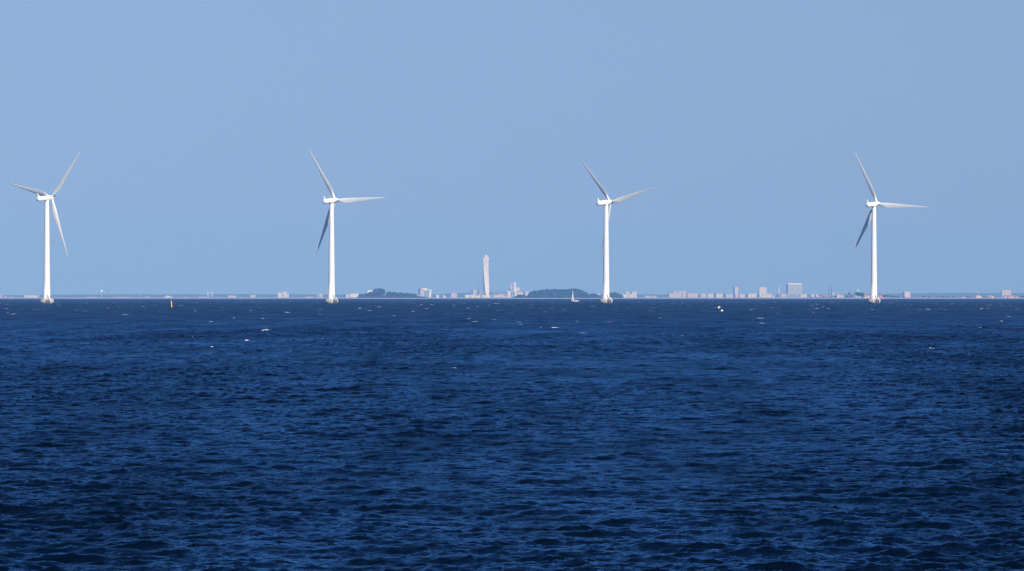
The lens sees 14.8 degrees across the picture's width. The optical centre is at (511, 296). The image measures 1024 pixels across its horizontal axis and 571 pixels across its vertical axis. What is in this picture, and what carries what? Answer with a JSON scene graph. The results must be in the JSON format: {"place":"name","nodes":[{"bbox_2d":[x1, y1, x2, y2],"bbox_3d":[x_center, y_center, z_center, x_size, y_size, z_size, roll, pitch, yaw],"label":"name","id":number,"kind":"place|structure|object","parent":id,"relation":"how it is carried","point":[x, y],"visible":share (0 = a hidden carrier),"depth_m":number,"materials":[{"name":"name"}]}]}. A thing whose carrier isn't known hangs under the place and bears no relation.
{"place":"outdoors","nodes":[
{"label":"outdoors","id":0,"kind":"place"},
{"bbox_2d":[0,297,1022,297],"bbox_3d":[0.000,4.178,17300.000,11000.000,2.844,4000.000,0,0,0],"label":"ground","id":1,"kind":"structure","parent":0,"point":[480,297],"depth_m":15851.24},
{"bbox_2d":[349,293,358,296],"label":"apartment block","id":2,"kind":"structure","parent":1,"relation":"on","point":[353,294],"depth_m":16492.30,"materials":[{"name":"white concrete"}]},
{"bbox_2d":[418,288,430,296],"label":"office block","id":3,"kind":"structure","parent":1,"relation":"on","point":[421,292],"depth_m":16501.38,"materials":[{"name":"white concrete"}]},
{"bbox_2d":[482,255,488,294],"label":"twisted tower","id":4,"kind":"structure","parent":1,"relation":"on","point":[485,291],"depth_m":16439.49,"materials":[{"name":"white glass"}]},
{"bbox_2d":[491,292,514,296],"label":"industrial hall","id":5,"kind":"structure","parent":1,"relation":"on","point":[496,293],"depth_m":16835.29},
{"bbox_2d":[513,282,515,295],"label":"apartment tower","id":6,"kind":"structure","parent":1,"relation":"on","point":[514,286],"depth_m":16947.15,"materials":[{"name":"white concrete"}]},
{"bbox_2d":[668,293,681,296],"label":"apartment block","id":7,"kind":"structure","parent":1,"relation":"on","point":[674,295],"depth_m":16493.28,"materials":[{"name":"white concrete"}]},
{"bbox_2d":[687,293,697,296],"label":"apartment block","id":8,"kind":"structure","parent":1,"relation":"on","point":[692,295],"depth_m":16492.38,"materials":[{"name":"white concrete"}]},
{"bbox_2d":[733,287,737,296],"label":"apartment tower","id":9,"kind":"structure","parent":1,"relation":"on","point":[735,290],"depth_m":16593.58,"materials":[{"name":"white concrete"}]},
{"bbox_2d":[747,293,756,296],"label":"apartment block","id":10,"kind":"structure","parent":1,"relation":"on","point":[751,294],"depth_m":16292.78,"materials":[{"name":"white concrete"}]},
{"bbox_2d":[758,287,766,296],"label":"apartment tower","id":11,"kind":"structure","parent":1,"relation":"on","point":[762,290],"depth_m":16542.44,"materials":[{"name":"white concrete"}]},
{"bbox_2d":[759,294,771,296],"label":"apartment block","id":12,"kind":"structure","parent":1,"relation":"on","point":[765,295],"depth_m":16293.22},
{"bbox_2d":[778,294,797,296],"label":"hall","id":13,"kind":"structure","parent":1,"relation":"on","point":[791,295],"depth_m":16441.86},
{"bbox_2d":[786,283,801,296],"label":"hotel slab","id":14,"kind":"structure","parent":1,"relation":"on","point":[793,288],"depth_m":16641.08,"materials":[{"name":"white glass"}]},
{"bbox_2d":[903,292,909,296],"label":"apartment block","id":15,"kind":"structure","parent":1,"relation":"on","point":[906,294],"depth_m":16591.65,"materials":[{"name":"white concrete"}]},
{"bbox_2d":[1001,290,1010,296],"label":"hall","id":16,"kind":"structure","parent":1,"relation":"on","point":[1005,292],"depth_m":16890.99,"materials":[{"name":"white paint"}]},
{"bbox_2d":[0,299,1023,570],"bbox_3d":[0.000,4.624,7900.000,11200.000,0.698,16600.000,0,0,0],"label":"water","id":17,"kind":"structure","parent":0,"point":[500,435],"depth_m":129.85,"materials":[{"name":"blue liquid"}]},
{"bbox_2d":[10,152,79,303],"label":"wind turbine","id":18,"kind":"object","parent":17,"relation":"in","point":[46,198],"visible":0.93,"depth_m":2381.41,"materials":[{"name":"metal"}]},
{"bbox_2d":[309,150,383,303],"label":"wind turbine","id":19,"kind":"object","parent":17,"relation":"in","point":[332,299],"visible":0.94,"depth_m":2444.26,"materials":[{"name":"metal"}]},
{"bbox_2d":[580,159,651,303],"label":"wind turbine","id":20,"kind":"object","parent":17,"relation":"in","point":[606,299],"visible":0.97,"depth_m":2490.62,"materials":[{"name":"metal"}]},
{"bbox_2d":[853,151,925,303],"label":"wind turbine","id":21,"kind":"object","parent":17,"relation":"in","point":[874,299],"visible":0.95,"depth_m":2538.94,"materials":[{"name":"metal"}]},
{"bbox_2d":[0,298,1023,298],"bbox_3d":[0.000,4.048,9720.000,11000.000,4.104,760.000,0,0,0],"label":"island","id":22,"kind":"structure","parent":0,"point":[513,298],"depth_m":9410.15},
{"bbox_2d":[373,288,384,295],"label":"tree","id":23,"kind":"object","parent":22,"relation":"on","point":[379,291],"visible":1,"depth_m":9511.49,"materials":[{"name":"green plant"}]},
{"bbox_2d":[356,295,426,297],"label":"scrub","id":24,"kind":"object","parent":22,"relation":"on","point":[388,296],"visible":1,"depth_m":9442.73,"materials":[{"name":"green plant"}]},
{"bbox_2d":[512,288,591,297],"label":"wood","id":25,"kind":"object","parent":22,"relation":"on","point":[560,293],"visible":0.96,"depth_m":9497.49,"materials":[{"name":"green plant"}]},
{"bbox_2d":[590,293,600,297],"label":"copse","id":26,"kind":"object","parent":22,"relation":"on","point":[593,295],"visible":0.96,"depth_m":9512.77,"materials":[{"name":"green plant"}]},
{"bbox_2d":[609,292,623,297],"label":"copse","id":27,"kind":"object","parent":22,"relation":"on","point":[615,295],"visible":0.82,"depth_m":9519.98,"materials":[{"name":"green plant"}]},
{"bbox_2d":[0,0,1023,294],"label":"sky","id":28,"kind":"structure","parent":0,"point":[194,125],"materials":[{"name":"blue"}]},
{"bbox_2d":[2,292,1023,296],"bbox_3d":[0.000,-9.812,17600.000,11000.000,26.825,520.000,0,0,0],"label":"hills","id":29,"kind":"structure","parent":0,"point":[601,295],"depth_m":17448.17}
]}

